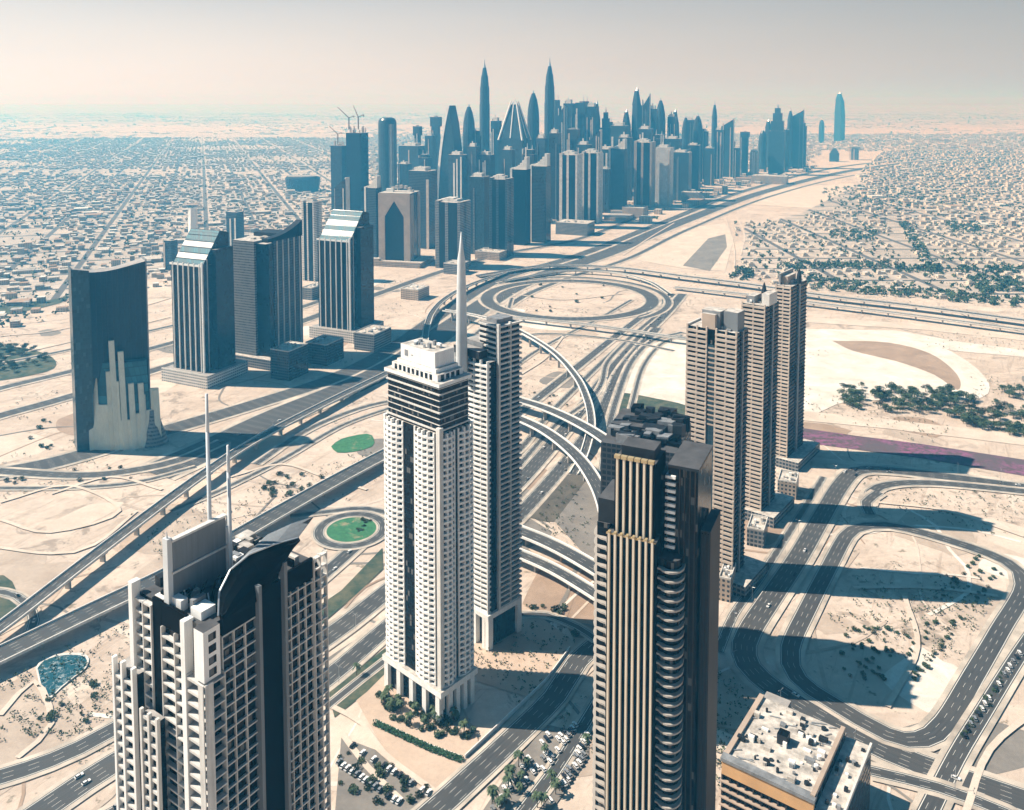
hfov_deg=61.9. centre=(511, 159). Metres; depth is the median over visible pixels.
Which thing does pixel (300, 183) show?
oval hall
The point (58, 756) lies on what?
road
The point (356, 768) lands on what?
bush
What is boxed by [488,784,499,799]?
palm tree
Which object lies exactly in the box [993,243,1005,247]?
villa
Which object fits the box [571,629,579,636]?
bush
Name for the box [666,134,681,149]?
skyline tower
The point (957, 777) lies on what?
car
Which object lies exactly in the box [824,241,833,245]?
villa
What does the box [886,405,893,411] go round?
tree
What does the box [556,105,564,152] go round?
skyline tower
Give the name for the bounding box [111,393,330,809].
grid tower
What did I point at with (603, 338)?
road shoulder
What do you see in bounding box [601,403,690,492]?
dark tower
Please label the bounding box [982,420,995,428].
tree
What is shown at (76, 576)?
wheel track
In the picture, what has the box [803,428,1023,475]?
flower bed
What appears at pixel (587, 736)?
palm tree
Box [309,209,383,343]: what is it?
wedge tower
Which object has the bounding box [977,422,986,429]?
tree
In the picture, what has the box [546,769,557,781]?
palm tree
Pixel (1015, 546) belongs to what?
graded plot
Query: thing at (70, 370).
road
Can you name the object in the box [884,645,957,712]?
graded plot
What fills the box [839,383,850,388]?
tree
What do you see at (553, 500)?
dark soil
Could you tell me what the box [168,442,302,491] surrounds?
wheel track
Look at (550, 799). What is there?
car
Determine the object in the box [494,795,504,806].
palm tree
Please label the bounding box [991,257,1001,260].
villa
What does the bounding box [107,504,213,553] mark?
graded plot
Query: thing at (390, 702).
palm tree
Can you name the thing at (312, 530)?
road shoulder
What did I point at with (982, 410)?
tree
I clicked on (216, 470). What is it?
wheel track
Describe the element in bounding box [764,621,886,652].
wheel track
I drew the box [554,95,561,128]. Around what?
skyline tower
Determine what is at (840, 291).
graded plot
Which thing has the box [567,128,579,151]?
skyline tower
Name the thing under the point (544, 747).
palm tree
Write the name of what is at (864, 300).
flyover
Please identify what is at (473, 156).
skyline tower
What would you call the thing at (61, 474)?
road
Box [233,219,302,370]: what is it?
twin slab tower
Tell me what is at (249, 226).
suburb
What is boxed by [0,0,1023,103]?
sky
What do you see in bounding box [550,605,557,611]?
bush
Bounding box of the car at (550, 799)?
[547,796,554,803]
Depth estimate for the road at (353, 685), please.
526.98 m
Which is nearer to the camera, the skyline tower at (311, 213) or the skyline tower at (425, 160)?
the skyline tower at (311, 213)
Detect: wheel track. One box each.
[0,418,161,435]
[0,428,73,456]
[3,621,24,633]
[4,554,34,574]
[14,566,117,584]
[18,753,24,807]
[23,587,128,626]
[41,603,67,612]
[88,712,337,785]
[92,788,115,809]
[122,503,214,515]
[128,495,301,511]
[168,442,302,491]
[170,447,244,473]
[217,373,270,386]
[218,387,259,409]
[225,509,329,519]
[253,470,327,560]
[256,495,276,515]
[295,539,310,552]
[312,497,383,507]
[323,641,352,664]
[325,708,361,781]
[344,577,384,607]
[348,562,384,564]
[359,551,384,554]
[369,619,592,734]
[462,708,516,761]
[531,518,572,541]
[547,566,578,622]
[553,580,594,627]
[559,588,575,631]
[571,598,590,617]
[581,666,593,681]
[717,726,736,730]
[718,662,768,672]
[744,540,828,552]
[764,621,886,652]
[775,476,864,543]
[797,496,888,520]
[812,551,858,687]
[829,525,1020,542]
[842,492,894,517]
[860,567,979,578]
[870,773,912,801]
[887,786,892,809]
[901,520,956,637]
[909,510,971,615]
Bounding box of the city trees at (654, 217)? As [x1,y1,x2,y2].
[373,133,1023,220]
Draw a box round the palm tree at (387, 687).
[384,684,393,695]
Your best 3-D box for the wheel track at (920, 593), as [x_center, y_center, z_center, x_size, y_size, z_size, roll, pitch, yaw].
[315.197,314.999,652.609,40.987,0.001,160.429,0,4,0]
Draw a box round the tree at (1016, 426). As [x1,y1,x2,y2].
[1006,424,1019,433]
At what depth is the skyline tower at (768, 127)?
4397.61 m
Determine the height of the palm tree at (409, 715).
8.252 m
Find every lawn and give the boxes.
[327,517,375,541]
[331,434,373,452]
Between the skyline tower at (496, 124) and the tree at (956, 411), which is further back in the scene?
the skyline tower at (496, 124)
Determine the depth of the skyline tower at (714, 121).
4088.01 m
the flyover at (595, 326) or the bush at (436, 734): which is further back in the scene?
the flyover at (595, 326)
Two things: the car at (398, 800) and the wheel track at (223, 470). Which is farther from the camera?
the wheel track at (223, 470)
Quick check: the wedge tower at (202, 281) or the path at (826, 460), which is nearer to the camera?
the path at (826, 460)
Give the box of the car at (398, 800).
[395,797,402,804]
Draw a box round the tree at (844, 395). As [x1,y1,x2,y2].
[841,393,851,396]
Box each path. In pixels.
[803,411,1023,444]
[810,457,1023,481]
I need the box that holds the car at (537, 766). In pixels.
[534,763,540,770]
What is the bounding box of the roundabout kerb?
[325,516,377,542]
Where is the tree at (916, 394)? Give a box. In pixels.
[912,390,923,399]
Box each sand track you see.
[805,329,1023,356]
[806,317,1023,340]
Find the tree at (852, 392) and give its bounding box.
[846,390,856,396]
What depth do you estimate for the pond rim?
548.39 m
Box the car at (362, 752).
[359,749,365,755]
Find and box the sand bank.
[833,341,960,389]
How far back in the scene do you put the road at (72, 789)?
588.74 m
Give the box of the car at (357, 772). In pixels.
[353,769,360,776]
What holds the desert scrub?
on the ground at (486, 710)
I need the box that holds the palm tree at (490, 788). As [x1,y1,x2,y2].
[486,785,498,801]
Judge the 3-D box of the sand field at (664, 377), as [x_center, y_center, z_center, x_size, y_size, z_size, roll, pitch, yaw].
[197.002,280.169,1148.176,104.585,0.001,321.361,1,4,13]
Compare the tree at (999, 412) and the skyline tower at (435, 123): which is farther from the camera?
the skyline tower at (435, 123)
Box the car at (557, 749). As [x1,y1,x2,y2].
[554,746,560,752]
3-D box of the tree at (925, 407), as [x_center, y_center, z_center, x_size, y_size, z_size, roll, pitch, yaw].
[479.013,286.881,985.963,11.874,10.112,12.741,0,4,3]
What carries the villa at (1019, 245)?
on the ground at (486, 710)
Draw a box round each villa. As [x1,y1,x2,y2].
[745,262,756,266]
[766,269,776,272]
[800,252,808,256]
[805,270,818,274]
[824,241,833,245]
[833,270,843,274]
[836,252,847,256]
[841,267,853,271]
[848,271,861,275]
[860,271,871,275]
[873,270,887,274]
[874,239,885,243]
[878,257,891,260]
[889,270,899,274]
[891,280,904,284]
[897,274,907,278]
[933,274,946,278]
[933,293,947,298]
[960,260,970,263]
[962,280,974,284]
[972,260,985,263]
[982,244,993,247]
[986,252,998,256]
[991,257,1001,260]
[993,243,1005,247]
[998,236,1008,239]
[1001,271,1014,274]
[1009,286,1020,291]
[1014,244,1023,247]
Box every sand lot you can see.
[636,223,733,270]
[753,183,853,208]
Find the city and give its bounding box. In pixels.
[368,132,1023,222]
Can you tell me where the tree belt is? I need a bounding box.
[728,150,1023,306]
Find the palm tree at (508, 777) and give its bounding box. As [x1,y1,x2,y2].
[501,771,513,788]
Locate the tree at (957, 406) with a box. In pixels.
[953,405,966,415]
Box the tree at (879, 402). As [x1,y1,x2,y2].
[873,400,882,408]
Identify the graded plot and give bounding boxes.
[0,432,53,463]
[0,549,46,564]
[0,562,74,606]
[0,671,83,794]
[17,343,57,351]
[38,329,60,335]
[46,502,123,538]
[56,414,73,435]
[100,603,129,637]
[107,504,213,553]
[133,554,162,578]
[150,357,173,366]
[150,379,175,393]
[157,345,172,352]
[224,438,302,470]
[303,326,308,335]
[323,697,410,790]
[357,439,386,456]
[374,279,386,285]
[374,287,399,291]
[474,619,572,688]
[498,733,592,778]
[519,320,572,329]
[519,489,528,498]
[519,518,551,552]
[523,562,594,637]
[526,469,546,489]
[539,371,589,387]
[550,330,598,338]
[716,729,732,749]
[717,667,757,734]
[744,520,782,544]
[803,422,850,433]
[815,613,852,633]
[828,285,859,293]
[871,722,1023,773]
[882,429,932,444]
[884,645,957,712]
[892,511,976,554]
[893,417,941,437]
[952,584,1023,630]
[962,309,997,314]
[967,306,1003,311]
[973,331,1023,337]
[975,518,1023,554]
[979,554,1023,578]
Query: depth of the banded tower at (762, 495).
730.73 m
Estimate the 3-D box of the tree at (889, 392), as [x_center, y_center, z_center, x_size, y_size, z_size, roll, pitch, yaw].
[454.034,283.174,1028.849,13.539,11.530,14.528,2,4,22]
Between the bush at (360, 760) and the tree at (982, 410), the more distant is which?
the tree at (982, 410)
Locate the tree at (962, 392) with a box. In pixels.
[957,390,968,397]
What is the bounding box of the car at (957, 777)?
[951,774,960,780]
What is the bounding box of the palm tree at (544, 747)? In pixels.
[541,743,548,752]
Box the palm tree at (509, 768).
[503,765,515,781]
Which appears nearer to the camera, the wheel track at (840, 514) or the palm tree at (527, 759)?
the palm tree at (527, 759)
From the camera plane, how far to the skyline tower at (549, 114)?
3146.99 m
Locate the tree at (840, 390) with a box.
[835,388,846,393]
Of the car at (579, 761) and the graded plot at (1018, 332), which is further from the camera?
the graded plot at (1018, 332)
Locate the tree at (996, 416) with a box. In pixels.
[988,413,1000,420]
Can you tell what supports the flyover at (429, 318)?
on the ground at (486, 710)
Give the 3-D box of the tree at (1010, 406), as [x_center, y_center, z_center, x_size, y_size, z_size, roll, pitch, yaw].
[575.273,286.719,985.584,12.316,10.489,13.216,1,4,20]
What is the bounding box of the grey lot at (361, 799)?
[335,738,425,809]
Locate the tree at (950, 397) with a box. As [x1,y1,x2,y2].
[947,395,956,404]
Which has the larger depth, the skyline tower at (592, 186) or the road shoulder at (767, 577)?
the skyline tower at (592, 186)
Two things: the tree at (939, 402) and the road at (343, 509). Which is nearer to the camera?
the road at (343, 509)
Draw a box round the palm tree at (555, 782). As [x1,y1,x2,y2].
[550,777,561,793]
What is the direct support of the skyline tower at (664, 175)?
on the ground at (486, 710)
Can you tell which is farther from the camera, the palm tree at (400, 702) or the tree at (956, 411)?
the tree at (956, 411)
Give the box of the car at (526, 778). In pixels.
[524,776,530,782]
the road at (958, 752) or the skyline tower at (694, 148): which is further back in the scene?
the skyline tower at (694, 148)
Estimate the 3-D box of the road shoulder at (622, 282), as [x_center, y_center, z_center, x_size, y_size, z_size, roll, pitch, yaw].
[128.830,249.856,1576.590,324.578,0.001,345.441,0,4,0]
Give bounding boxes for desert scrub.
[0,255,1023,785]
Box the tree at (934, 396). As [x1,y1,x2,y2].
[929,394,938,399]
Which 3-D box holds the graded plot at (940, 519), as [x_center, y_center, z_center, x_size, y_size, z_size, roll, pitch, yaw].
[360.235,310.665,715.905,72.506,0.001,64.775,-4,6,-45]
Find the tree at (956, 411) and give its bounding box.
[952,408,961,416]
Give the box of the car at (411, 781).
[407,778,414,785]
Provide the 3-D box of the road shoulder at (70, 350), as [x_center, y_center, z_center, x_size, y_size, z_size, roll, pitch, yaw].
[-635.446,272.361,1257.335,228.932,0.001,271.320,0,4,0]
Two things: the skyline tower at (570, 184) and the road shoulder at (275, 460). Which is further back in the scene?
the skyline tower at (570, 184)
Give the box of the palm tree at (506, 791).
[502,788,511,803]
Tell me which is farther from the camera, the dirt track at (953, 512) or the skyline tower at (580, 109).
the skyline tower at (580, 109)
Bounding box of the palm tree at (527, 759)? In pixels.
[523,756,531,767]
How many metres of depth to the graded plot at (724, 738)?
481.60 m
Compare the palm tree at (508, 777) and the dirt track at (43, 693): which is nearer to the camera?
the palm tree at (508, 777)
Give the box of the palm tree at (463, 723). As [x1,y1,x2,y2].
[458,718,467,730]
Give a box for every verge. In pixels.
[322,549,382,622]
[329,648,385,716]
[601,393,684,428]
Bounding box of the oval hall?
[285,175,319,191]
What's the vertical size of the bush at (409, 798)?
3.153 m
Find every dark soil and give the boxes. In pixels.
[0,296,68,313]
[0,346,55,379]
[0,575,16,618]
[530,474,584,520]
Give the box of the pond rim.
[36,653,88,696]
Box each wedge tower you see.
[161,228,247,388]
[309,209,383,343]
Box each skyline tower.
[163,238,177,270]
[226,209,243,245]
[301,197,321,281]
[330,141,345,209]
[334,177,350,209]
[346,126,368,210]
[364,175,381,257]
[378,117,396,191]
[398,142,424,169]
[398,160,411,189]
[409,166,436,248]
[413,125,421,142]
[418,154,431,169]
[425,131,435,169]
[430,116,441,170]
[435,197,470,267]
[437,105,461,199]
[448,150,467,199]
[463,104,474,153]
[468,141,479,199]
[469,172,489,253]
[474,127,480,152]
[479,59,489,151]
[479,150,494,176]
[489,174,513,257]
[491,115,501,174]
[497,101,530,173]
[502,145,514,177]
[510,157,530,245]
[522,143,537,164]
[527,90,538,153]
[530,153,550,242]
[536,131,547,162]
[544,58,554,152]
[549,128,561,219]
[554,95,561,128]
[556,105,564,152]
[559,150,582,219]
[563,98,574,150]
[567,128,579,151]
[575,101,586,143]
[577,138,591,153]
[582,149,602,222]
[585,101,598,143]
[589,129,601,151]
[600,109,610,145]
[602,144,611,166]
[603,166,610,212]
[608,139,627,209]
[610,121,628,146]
[617,132,632,200]
[623,110,630,136]
[631,87,641,187]
[633,138,655,207]
[638,124,652,141]
[642,94,650,125]
[650,103,657,136]
[653,129,666,146]
[655,143,673,205]
[657,98,664,134]
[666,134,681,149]
[667,112,676,136]
[673,109,678,137]
[673,148,691,200]
[681,116,689,149]
[687,116,694,143]
[687,142,700,190]
[692,115,702,180]
[703,129,708,179]
[704,146,714,185]
[711,102,716,147]
[714,126,723,178]
[721,118,734,176]
[733,146,740,178]
[740,131,749,175]
[750,149,758,174]
[758,130,766,171]
[765,119,770,167]
[768,105,785,174]
[784,128,789,171]
[787,107,792,166]
[792,109,804,168]
[802,120,806,168]
[818,119,823,142]
[829,147,838,161]
[834,92,844,140]
[849,146,860,159]
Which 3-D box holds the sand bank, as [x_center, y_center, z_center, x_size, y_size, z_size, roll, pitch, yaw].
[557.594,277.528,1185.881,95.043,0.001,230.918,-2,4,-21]
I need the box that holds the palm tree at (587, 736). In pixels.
[581,733,591,747]
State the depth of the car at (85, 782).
449.45 m
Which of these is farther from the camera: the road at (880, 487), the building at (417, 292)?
the building at (417, 292)
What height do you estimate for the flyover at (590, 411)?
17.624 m
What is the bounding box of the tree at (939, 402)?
[934,401,944,405]
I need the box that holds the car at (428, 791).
[425,788,431,795]
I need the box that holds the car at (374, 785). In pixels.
[371,781,378,789]
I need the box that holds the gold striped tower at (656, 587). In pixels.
[592,436,720,809]
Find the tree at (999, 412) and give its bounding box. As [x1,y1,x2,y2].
[995,409,1007,417]
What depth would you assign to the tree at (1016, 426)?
921.04 m
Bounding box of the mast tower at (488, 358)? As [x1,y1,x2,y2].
[454,232,521,650]
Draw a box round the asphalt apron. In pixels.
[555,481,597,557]
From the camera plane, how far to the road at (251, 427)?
1138.23 m
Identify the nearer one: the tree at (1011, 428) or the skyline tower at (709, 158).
the tree at (1011, 428)
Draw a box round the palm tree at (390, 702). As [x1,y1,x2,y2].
[385,697,394,708]
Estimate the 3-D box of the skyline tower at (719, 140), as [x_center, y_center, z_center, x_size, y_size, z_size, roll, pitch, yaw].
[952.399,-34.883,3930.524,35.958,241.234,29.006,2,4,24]
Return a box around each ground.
[0,104,1023,809]
[0,124,366,303]
[483,725,588,809]
[741,135,1023,301]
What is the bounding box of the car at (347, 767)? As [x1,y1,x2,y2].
[343,764,350,770]
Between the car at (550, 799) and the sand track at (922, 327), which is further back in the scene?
the sand track at (922, 327)
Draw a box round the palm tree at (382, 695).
[379,693,388,703]
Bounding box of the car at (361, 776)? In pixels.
[358,773,364,780]
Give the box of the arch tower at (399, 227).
[374,185,434,267]
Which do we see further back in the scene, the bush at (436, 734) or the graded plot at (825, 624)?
the graded plot at (825, 624)
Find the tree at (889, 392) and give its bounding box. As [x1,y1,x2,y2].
[886,390,893,396]
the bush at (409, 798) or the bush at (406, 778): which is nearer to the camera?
the bush at (409, 798)
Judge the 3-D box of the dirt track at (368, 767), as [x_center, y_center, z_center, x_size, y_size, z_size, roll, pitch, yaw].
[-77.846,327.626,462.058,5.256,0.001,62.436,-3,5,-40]
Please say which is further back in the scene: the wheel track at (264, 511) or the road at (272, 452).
the road at (272, 452)
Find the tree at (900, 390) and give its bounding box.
[895,388,904,396]
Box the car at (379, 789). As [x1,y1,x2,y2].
[376,785,383,792]
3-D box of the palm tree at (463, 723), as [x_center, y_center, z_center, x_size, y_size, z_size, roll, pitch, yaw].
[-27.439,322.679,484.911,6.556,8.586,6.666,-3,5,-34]
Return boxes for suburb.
[0,113,1023,137]
[0,136,401,327]
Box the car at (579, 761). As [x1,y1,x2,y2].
[576,758,582,765]
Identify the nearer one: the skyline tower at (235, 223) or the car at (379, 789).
the car at (379, 789)
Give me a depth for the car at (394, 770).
456.38 m
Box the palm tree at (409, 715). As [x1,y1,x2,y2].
[404,711,413,725]
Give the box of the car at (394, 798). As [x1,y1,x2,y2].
[390,794,397,802]
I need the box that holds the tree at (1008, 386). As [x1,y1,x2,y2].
[1006,384,1018,390]
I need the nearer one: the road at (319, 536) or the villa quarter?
the road at (319, 536)
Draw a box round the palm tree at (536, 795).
[530,791,542,807]
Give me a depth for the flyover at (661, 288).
1728.03 m
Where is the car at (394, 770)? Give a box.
[390,767,397,774]
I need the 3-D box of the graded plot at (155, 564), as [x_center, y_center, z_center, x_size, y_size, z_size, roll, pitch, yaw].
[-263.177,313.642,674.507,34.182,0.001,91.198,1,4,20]
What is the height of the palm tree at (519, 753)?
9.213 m
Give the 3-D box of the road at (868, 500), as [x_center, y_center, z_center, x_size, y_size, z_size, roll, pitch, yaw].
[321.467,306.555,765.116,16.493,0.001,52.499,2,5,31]
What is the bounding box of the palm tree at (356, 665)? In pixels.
[352,662,361,675]
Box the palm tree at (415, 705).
[410,701,418,710]
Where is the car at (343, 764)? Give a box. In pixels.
[339,761,346,768]
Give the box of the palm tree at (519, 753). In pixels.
[513,750,523,766]
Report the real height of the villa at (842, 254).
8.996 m
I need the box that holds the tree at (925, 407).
[921,405,931,409]
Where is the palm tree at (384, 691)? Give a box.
[381,689,390,695]
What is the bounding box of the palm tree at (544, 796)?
[537,792,548,808]
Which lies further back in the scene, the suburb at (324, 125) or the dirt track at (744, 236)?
the suburb at (324, 125)
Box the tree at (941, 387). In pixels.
[936,386,947,392]
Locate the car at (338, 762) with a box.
[335,758,342,764]
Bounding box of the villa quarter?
[808,150,1023,230]
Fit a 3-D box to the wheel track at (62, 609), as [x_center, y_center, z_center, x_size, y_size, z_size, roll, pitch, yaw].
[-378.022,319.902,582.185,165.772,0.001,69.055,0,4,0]
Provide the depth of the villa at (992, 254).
1967.75 m
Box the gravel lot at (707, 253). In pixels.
[683,234,726,270]
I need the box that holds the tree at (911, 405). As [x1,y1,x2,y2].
[905,403,917,410]
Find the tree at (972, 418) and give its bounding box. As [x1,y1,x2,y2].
[967,416,979,425]
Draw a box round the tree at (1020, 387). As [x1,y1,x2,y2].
[1013,383,1023,393]
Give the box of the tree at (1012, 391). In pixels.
[1005,389,1015,396]
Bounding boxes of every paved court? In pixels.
[356,675,477,792]
[474,604,576,698]
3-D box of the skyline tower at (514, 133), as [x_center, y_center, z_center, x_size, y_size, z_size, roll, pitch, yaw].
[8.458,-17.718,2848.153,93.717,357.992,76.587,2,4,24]
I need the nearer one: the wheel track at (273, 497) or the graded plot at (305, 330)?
the wheel track at (273, 497)
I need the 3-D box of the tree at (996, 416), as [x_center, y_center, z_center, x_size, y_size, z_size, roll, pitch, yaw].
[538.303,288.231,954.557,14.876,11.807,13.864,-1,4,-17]
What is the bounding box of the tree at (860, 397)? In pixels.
[853,395,865,403]
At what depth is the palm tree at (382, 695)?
506.63 m
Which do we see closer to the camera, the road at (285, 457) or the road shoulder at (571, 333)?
the road at (285, 457)
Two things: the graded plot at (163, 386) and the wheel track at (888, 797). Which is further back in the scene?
the graded plot at (163, 386)
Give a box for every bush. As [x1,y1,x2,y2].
[45,714,53,721]
[47,710,56,715]
[90,679,97,685]
[90,692,98,697]
[348,784,358,794]
[350,763,358,771]
[357,756,364,763]
[364,784,371,791]
[367,774,377,784]
[372,795,380,803]
[373,761,381,768]
[375,690,381,697]
[375,767,385,777]
[383,783,391,790]
[387,705,395,712]
[389,714,396,720]
[400,776,409,785]
[404,719,411,726]
[405,793,413,802]
[412,710,418,716]
[415,790,422,797]
[434,729,440,737]
[442,715,449,723]
[446,718,452,725]
[452,726,459,734]
[529,604,535,609]
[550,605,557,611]
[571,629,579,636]
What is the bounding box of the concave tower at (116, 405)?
[68,256,168,451]
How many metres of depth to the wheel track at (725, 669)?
540.73 m
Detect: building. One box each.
[188,208,197,232]
[270,341,308,380]
[302,282,318,299]
[305,334,343,365]
[354,324,390,351]
[401,284,428,300]
[443,259,468,274]
[475,247,506,260]
[556,219,594,235]
[622,205,647,217]
[681,190,702,201]
[719,563,735,602]
[747,514,767,548]
[751,174,787,183]
[777,469,798,499]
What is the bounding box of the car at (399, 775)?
[396,771,403,778]
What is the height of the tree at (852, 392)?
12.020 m
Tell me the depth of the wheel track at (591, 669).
537.70 m
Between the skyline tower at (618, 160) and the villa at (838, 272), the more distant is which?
the skyline tower at (618, 160)
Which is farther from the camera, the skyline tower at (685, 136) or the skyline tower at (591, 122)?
the skyline tower at (685, 136)
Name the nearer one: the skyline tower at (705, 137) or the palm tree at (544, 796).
the palm tree at (544, 796)
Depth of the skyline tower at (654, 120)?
3453.67 m
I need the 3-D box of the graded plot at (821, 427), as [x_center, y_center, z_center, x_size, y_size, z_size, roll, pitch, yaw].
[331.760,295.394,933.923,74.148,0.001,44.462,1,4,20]
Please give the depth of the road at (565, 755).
466.78 m
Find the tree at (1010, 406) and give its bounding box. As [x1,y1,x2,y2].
[1005,403,1015,411]
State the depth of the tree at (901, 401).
996.50 m
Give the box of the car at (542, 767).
[540,765,546,771]
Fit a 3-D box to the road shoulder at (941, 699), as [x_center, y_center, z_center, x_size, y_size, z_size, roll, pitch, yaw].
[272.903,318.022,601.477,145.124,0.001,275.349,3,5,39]
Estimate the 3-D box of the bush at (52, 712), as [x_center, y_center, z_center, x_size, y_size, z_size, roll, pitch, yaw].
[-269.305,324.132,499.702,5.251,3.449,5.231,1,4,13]
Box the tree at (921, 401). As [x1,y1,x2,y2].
[914,398,926,406]
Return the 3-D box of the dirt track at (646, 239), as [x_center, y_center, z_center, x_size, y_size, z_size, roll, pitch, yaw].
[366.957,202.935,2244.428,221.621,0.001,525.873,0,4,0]
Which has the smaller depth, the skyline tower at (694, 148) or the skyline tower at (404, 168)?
the skyline tower at (404, 168)
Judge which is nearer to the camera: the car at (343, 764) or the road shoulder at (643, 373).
the car at (343, 764)
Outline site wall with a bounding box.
[465,646,569,757]
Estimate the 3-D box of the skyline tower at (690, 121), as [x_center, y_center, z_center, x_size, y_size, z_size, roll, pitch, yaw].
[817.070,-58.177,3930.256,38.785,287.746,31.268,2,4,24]
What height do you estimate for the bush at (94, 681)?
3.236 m
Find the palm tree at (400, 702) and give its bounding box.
[395,700,404,711]
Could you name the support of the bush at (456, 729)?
on the paved court at (433, 769)
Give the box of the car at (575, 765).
[572,761,578,768]
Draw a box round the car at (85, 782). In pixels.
[81,778,90,785]
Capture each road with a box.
[0,156,936,478]
[0,213,649,418]
[0,294,674,784]
[0,300,318,389]
[0,440,227,477]
[0,466,196,489]
[0,588,39,631]
[1,325,172,363]
[24,293,686,809]
[106,327,661,809]
[149,155,1016,478]
[169,407,387,511]
[253,400,387,464]
[290,506,384,517]
[313,511,384,548]
[329,659,383,708]
[416,640,593,809]
[474,166,926,333]
[480,279,658,320]
[498,276,671,318]
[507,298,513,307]
[516,697,593,809]
[519,300,631,361]
[519,315,658,453]
[519,342,627,465]
[521,333,674,350]
[522,611,594,640]
[598,332,683,475]
[628,335,682,408]
[718,476,826,652]
[731,465,1023,809]
[780,522,1023,747]
[860,490,882,514]
[864,480,1023,493]
[871,765,1010,809]
[917,632,1023,809]
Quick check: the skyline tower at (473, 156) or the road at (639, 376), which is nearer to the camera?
the road at (639, 376)
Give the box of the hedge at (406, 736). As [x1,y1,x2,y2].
[372,719,463,762]
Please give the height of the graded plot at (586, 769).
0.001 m
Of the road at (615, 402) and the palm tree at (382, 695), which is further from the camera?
the road at (615, 402)
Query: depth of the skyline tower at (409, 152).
3057.28 m
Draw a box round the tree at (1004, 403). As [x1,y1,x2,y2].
[996,400,1007,406]
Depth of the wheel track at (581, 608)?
605.59 m
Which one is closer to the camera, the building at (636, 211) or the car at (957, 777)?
the car at (957, 777)
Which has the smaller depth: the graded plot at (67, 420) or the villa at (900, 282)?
the graded plot at (67, 420)
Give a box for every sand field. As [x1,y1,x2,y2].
[625,339,685,404]
[804,335,989,411]
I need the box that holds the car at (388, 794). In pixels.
[384,791,391,798]
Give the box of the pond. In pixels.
[38,655,86,695]
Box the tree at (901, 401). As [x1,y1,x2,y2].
[898,398,910,406]
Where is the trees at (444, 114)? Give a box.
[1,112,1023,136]
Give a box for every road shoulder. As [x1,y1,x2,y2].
[0,156,935,479]
[0,213,651,419]
[0,298,662,788]
[0,299,318,390]
[0,439,228,479]
[0,465,197,490]
[0,587,42,633]
[3,324,172,363]
[17,293,688,809]
[98,327,663,809]
[139,155,1011,479]
[168,407,387,512]
[250,399,387,464]
[290,505,384,518]
[311,510,384,549]
[329,657,383,704]
[411,638,593,809]
[472,166,923,332]
[478,279,661,321]
[495,276,673,318]
[511,692,592,809]
[519,299,632,365]
[519,315,659,453]
[519,333,673,351]
[519,342,627,466]
[522,610,592,642]
[595,331,683,470]
[627,335,683,408]
[718,475,828,652]
[725,464,1023,788]
[775,520,1023,751]
[856,478,1023,505]
[857,489,886,514]
[871,761,1018,809]
[909,624,1023,809]
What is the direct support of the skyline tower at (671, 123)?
on the ground at (486, 710)
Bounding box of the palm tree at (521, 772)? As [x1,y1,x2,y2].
[517,769,525,779]
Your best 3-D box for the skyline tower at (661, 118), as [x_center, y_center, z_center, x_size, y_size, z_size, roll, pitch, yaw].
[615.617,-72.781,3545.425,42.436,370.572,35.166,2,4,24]
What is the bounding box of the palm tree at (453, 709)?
[449,706,458,720]
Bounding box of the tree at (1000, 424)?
[993,421,1003,426]
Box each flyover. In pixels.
[0,371,387,634]
[0,448,386,664]
[422,272,506,339]
[442,309,595,474]
[476,264,1023,322]
[502,269,671,294]
[513,316,685,342]
[519,396,606,445]
[519,415,600,510]
[519,525,594,575]
[519,548,594,600]
[673,286,1023,331]
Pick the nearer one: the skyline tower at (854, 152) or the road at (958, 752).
the road at (958, 752)
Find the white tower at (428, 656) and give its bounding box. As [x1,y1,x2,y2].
[382,338,477,722]
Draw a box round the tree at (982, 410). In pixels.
[976,407,988,417]
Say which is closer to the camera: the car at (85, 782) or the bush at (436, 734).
the car at (85, 782)
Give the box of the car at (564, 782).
[561,779,567,786]
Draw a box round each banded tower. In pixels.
[685,306,766,597]
[741,282,793,527]
[775,268,819,471]
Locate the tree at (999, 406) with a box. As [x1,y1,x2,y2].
[990,403,1002,409]
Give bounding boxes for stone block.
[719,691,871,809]
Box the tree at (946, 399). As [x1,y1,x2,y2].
[938,397,948,402]
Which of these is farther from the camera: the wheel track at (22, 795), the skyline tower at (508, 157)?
the skyline tower at (508, 157)
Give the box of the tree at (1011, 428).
[1010,427,1019,434]
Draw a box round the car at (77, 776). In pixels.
[74,772,83,779]
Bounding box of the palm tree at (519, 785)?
[515,781,523,793]
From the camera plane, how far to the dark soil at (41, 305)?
1499.05 m
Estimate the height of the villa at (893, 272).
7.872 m
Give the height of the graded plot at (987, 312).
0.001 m
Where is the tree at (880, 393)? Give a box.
[875,392,885,397]
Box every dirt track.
[0,484,121,532]
[0,511,137,553]
[0,679,53,757]
[3,298,168,335]
[4,316,170,356]
[51,476,162,493]
[231,463,367,489]
[331,705,437,792]
[339,731,402,799]
[512,293,622,299]
[522,336,563,373]
[623,223,673,254]
[725,217,735,280]
[735,214,744,254]
[853,585,998,596]
[879,501,1023,536]
[885,595,919,707]
[962,715,1023,809]
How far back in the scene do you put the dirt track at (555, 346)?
1185.17 m
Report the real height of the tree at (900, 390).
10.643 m

